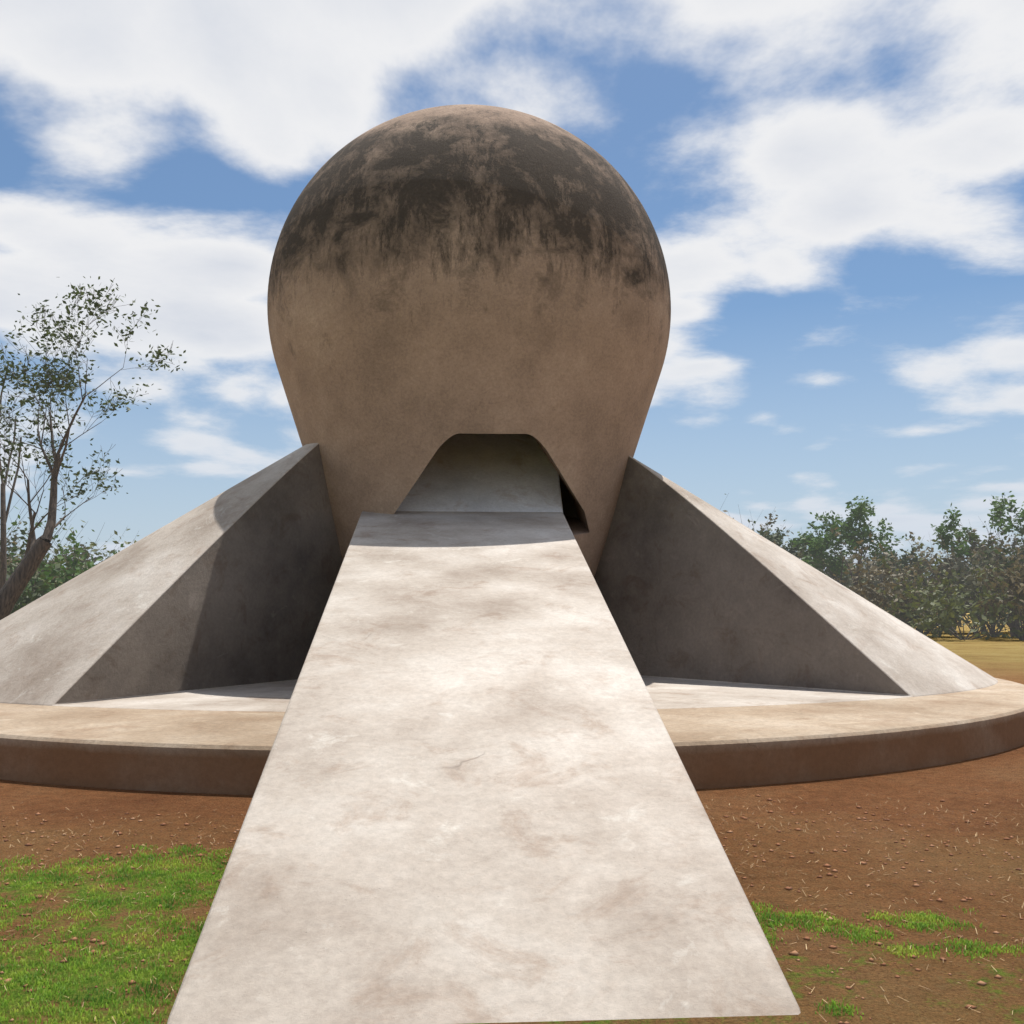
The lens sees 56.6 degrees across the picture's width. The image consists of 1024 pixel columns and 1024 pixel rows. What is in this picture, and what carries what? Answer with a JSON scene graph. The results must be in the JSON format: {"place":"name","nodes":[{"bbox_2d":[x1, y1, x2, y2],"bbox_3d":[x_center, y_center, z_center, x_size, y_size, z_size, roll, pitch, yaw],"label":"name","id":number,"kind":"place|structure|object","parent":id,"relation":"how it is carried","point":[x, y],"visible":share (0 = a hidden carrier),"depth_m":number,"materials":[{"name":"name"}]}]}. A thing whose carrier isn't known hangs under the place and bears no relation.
{"place":"outdoors","nodes":[
{"label":"outdoors","id":0,"kind":"place"},
{"bbox_2d":[0,613,1023,1023],"bbox_3d":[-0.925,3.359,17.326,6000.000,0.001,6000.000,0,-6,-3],"label":"ground","id":1,"kind":"structure","parent":0,"point":[962,789],"depth_m":5.78,"materials":[{"name":"brown soil"}]},
{"bbox_2d":[0,364,21,588],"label":"snag","id":2,"kind":"object","parent":1,"relation":"on","point":[4,512],"visible":0.72,"depth_m":35.36,"materials":[{"name":"brown plant"}]},
{"bbox_2d":[7,520,53,564],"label":"scrub","id":3,"kind":"object","parent":1,"relation":"on","point":[15,536],"visible":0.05,"depth_m":54.34,"materials":[{"name":"green plant"}]},
{"bbox_2d":[7,541,70,604],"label":"scrub","id":4,"kind":"object","parent":1,"relation":"on","point":[11,559],"visible":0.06,"depth_m":50.04,"materials":[{"name":"green plant"}]},
{"bbox_2d":[7,530,88,592],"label":"scrub","id":5,"kind":"object","parent":1,"relation":"on","point":[12,539],"visible":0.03,"depth_m":51.88,"materials":[{"name":"green plant"}]},
{"bbox_2d":[6,485,94,612],"bbox_3d":[-22.279,2.169,39.637,7.960,7.123,6.094,0,-6,-3],"label":"shrub","id":6,"kind":"object","parent":1,"relation":"on","point":[29,598],"visible":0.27,"depth_m":39.91,"materials":[{"name":"green plant"}]},
{"bbox_2d":[6,484,123,613],"bbox_3d":[-21.404,2.204,41.520,7.705,7.429,6.735,2,-6,-18],"label":"shrub","id":7,"kind":"object","parent":1,"relation":"on","point":[73,563],"visible":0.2,"depth_m":41.95,"materials":[{"name":"green plant"}]},
{"bbox_2d":[37,544,96,580],"bbox_3d":[-29.218,5.117,62.234,3.230,6.058,4.322,-2,-6,21],"label":"tree","id":8,"kind":"object","parent":1,"relation":"on","point":[82,553],"visible":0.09,"depth_m":62.45,"materials":[{"name":"green plant"}]},
{"bbox_2d":[7,518,129,580],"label":"scrub","id":9,"kind":"object","parent":1,"relation":"on","point":[56,551],"visible":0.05,"depth_m":54.38,"materials":[{"name":"green plant"}]},
{"bbox_2d":[8,520,138,604],"bbox_3d":[-21.003,3.433,44.310,7.704,6.042,7.705,0,-6,-3],"label":"shrub","id":10,"kind":"object","parent":1,"relation":"on","point":[47,557],"visible":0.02,"depth_m":43.39,"materials":[{"name":"green plant"}]},
{"bbox_2d":[50,536,130,583],"bbox_3d":[-20.494,3.983,49.086,5.663,5.409,6.116,0,-6,-3],"label":"tree","id":11,"kind":"object","parent":1,"relation":"on","point":[106,555],"visible":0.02,"depth_m":49.19,"materials":[{"name":"green plant"}]},
{"bbox_2d":[0,276,186,619],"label":"tree","id":12,"kind":"object","parent":1,"relation":"on","point":[18,580],"visible":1,"depth_m":31.13,"materials":[{"name":"green plant"}]},
{"bbox_2d":[167,433,800,1023],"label":"ramp","id":13,"kind":"structure","parent":1,"relation":"on","point":[475,797],"depth_m":5.33,"materials":[{"name":"concrete"}]},
{"bbox_2d":[0,793,1022,1023],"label":"pebbles","id":14,"kind":"object","parent":1,"relation":"on","point":[796,953],"visible":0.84,"depth_m":5.83,"materials":[{"name":"brown stone"}]},
{"bbox_2d":[0,678,1023,794],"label":"circular platform","id":15,"kind":"structure","parent":1,"relation":"on","point":[206,752],"depth_m":9.13,"materials":[{"name":"concrete"}]},
{"bbox_2d":[0,443,997,711],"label":"buttresses","id":16,"kind":"structure","parent":15,"relation":"on","point":[218,603],"depth_m":14.64,"materials":[{"name":"concrete"}]},
{"bbox_2d":[267,104,670,576],"bbox_3d":[-0.775,-2.316,17.909,7.558,10.570,6.047,0,-6,-3],"label":"balloon sculpture","id":17,"kind":"object","parent":16,"relation":"on","point":[439,276],"visible":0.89,"depth_m":15.60,"materials":[{"name":"concrete"}]},
{"bbox_2d":[0,843,1023,1023],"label":"grass","id":18,"kind":"structure","parent":1,"relation":"on","point":[922,917],"depth_m":4.69,"materials":[{"name":"green plant"}]},
{"bbox_2d":[723,507,777,543],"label":"scrub","id":19,"kind":"object","parent":1,"relation":"on","point":[764,528],"visible":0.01,"depth_m":50.01,"materials":[{"name":"green plant"}]},
{"bbox_2d":[724,511,809,557],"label":"scrub","id":20,"kind":"object","parent":1,"relation":"on","point":[794,554],"visible":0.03,"depth_m":56.28,"materials":[{"name":"green plant"}]},
{"bbox_2d":[757,527,807,557],"bbox_3d":[15.699,4.401,60.993,8.230,7.300,4.131,3,-7,-30],"label":"tree","id":21,"kind":"object","parent":1,"relation":"on","point":[792,549],"visible":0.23,"depth_m":61.54,"materials":[{"name":"green plant"}]},
{"bbox_2d":[748,519,840,574],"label":"scrub","id":22,"kind":"object","parent":1,"relation":"on","point":[779,536],"visible":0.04,"depth_m":61.53,"materials":[{"name":"green plant"}]},
{"bbox_2d":[797,546,828,564],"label":"tree","id":23,"kind":"object","parent":1,"relation":"on","point":[806,556],"visible":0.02,"depth_m":70.52,"materials":[{"name":"green plant"}]},
{"bbox_2d":[786,530,852,589],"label":"scrub","id":24,"kind":"object","parent":1,"relation":"on","point":[787,531],"visible":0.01,"depth_m":76.50,"materials":[{"name":"green plant"}]},
{"bbox_2d":[813,559,864,588],"bbox_3d":[21.739,5.668,64.353,4.680,5.420,3.087,-1,-6,13],"label":"tree","id":25,"kind":"object","parent":1,"relation":"on","point":[844,578],"visible":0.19,"depth_m":64.58,"materials":[{"name":"green plant"}]},
{"bbox_2d":[828,551,852,572],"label":"tree","id":26,"kind":"object","parent":1,"relation":"on","point":[846,559],"visible":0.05,"depth_m":93.15,"materials":[{"name":"green plant"}]},
{"bbox_2d":[788,496,907,593],"bbox_3d":[20.555,3.427,59.153,6.217,8.840,6.020,0,-6,-3],"label":"tree","id":27,"kind":"object","parent":1,"relation":"on","point":[819,545],"visible":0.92,"depth_m":58.73,"materials":[{"name":"green plant"}]},
{"bbox_2d":[849,548,903,599],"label":"scrub","id":28,"kind":"object","parent":1,"relation":"on","point":[874,584],"visible":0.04,"depth_m":67.35,"materials":[{"name":"green plant"}]},
{"bbox_2d":[853,548,908,583],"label":"tree","id":29,"kind":"object","parent":1,"relation":"on","point":[868,560],"visible":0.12,"depth_m":69.35,"materials":[{"name":"green plant"}]},
{"bbox_2d":[830,527,947,626],"bbox_3d":[20.781,3.898,52.705,6.402,6.309,5.425,0,-6,-3],"label":"scrub","id":30,"kind":"object","parent":1,"relation":"on","point":[865,592],"visible":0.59,"depth_m":52.00,"materials":[{"name":"green plant"}]},
{"bbox_2d":[876,545,949,632],"bbox_3d":[26.592,5.127,61.981,4.767,6.012,4.014,0,-6,-3],"label":"tree","id":31,"kind":"object","parent":1,"relation":"on","point":[903,561],"visible":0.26,"depth_m":62.61,"materials":[{"name":"green plant"}]},
{"bbox_2d":[867,567,960,630],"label":"scrub","id":32,"kind":"object","parent":1,"relation":"on","point":[887,579],"visible":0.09,"depth_m":54.79,"materials":[{"name":"green plant"}]},
{"bbox_2d":[861,559,976,636],"bbox_3d":[22.843,4.833,53.287,4.918,4.656,5.372,0,-6,-3],"label":"scrub","id":33,"kind":"object","parent":1,"relation":"on","point":[926,631],"visible":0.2,"depth_m":52.28,"materials":[{"name":"green plant"}]},
{"bbox_2d":[874,531,982,632],"bbox_3d":[26.705,4.479,60.738,7.762,6.773,6.868,-3,-6,26],"label":"scrub","id":34,"kind":"object","parent":1,"relation":"on","point":[960,624],"visible":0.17,"depth_m":59.48,"materials":[{"name":"green plant"}]},
{"bbox_2d":[905,534,970,628],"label":"scrub","id":35,"kind":"object","parent":1,"relation":"on","point":[951,558],"visible":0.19,"depth_m":60.82,"materials":[{"name":"green plant"}]},
{"bbox_2d":[876,536,1023,639],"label":"scrub","id":36,"kind":"object","parent":1,"relation":"on","point":[930,604],"visible":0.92,"depth_m":47.48,"materials":[{"name":"green plant"}]},
{"bbox_2d":[906,515,1019,633],"bbox_3d":[28.597,3.986,59.330,6.458,7.459,7.347,0,-6,-3],"label":"scrub","id":37,"kind":"object","parent":1,"relation":"on","point":[983,547],"visible":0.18,"depth_m":59.37,"materials":[{"name":"green plant"}]},
{"bbox_2d":[940,530,991,633],"bbox_3d":[28.807,4.504,60.121,4.012,6.913,3.262,0,-6,-3],"label":"tree","id":38,"kind":"object","parent":1,"relation":"on","point":[971,547],"visible":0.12,"depth_m":59.89,"materials":[{"name":"green plant"}]},
{"bbox_2d":[915,521,1021,632],"bbox_3d":[31.099,4.082,62.305,8.449,7.872,7.026,0,-6,-3],"label":"scrub","id":39,"kind":"object","parent":1,"relation":"on","point":[990,533],"visible":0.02,"depth_m":62.57,"materials":[{"name":"green plant"}]},
{"bbox_2d":[931,491,1023,636],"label":"tree","id":40,"kind":"object","parent":1,"relation":"on","point":[952,525],"visible":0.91,"depth_m":54.78,"materials":[{"name":"green plant"}]},
{"bbox_2d":[938,531,1023,636],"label":"scrub","id":41,"kind":"object","parent":1,"relation":"on","point":[974,584],"visible":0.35,"depth_m":51.63,"materials":[{"name":"green plant"}]},
{"bbox_2d":[949,506,1023,627],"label":"scrub","id":42,"kind":"object","parent":1,"relation":"on","point":[1005,551],"visible":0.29,"depth_m":52.39,"materials":[{"name":"green plant"}]},
{"bbox_2d":[972,545,1023,639],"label":"scrub","id":43,"kind":"object","parent":1,"relation":"on","point":[1016,579],"visible":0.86,"depth_m":47.66,"materials":[{"name":"green plant"}]},
{"bbox_2d":[980,538,1023,631],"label":"scrub","id":44,"kind":"object","parent":1,"relation":"on","point":[1014,562],"visible":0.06,"depth_m":58.39,"materials":[{"name":"green plant"}]},
{"bbox_2d":[995,530,1023,561],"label":"tree","id":45,"kind":"object","parent":1,"relation":"on","point":[1014,545],"visible":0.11,"depth_m":62.17,"materials":[{"name":"green plant"}]},
{"bbox_2d":[0,0,1023,573],"label":"sky","id":46,"kind":"structure","parent":0,"point":[831,192],"materials":[{"name":"blue"}]}
]}

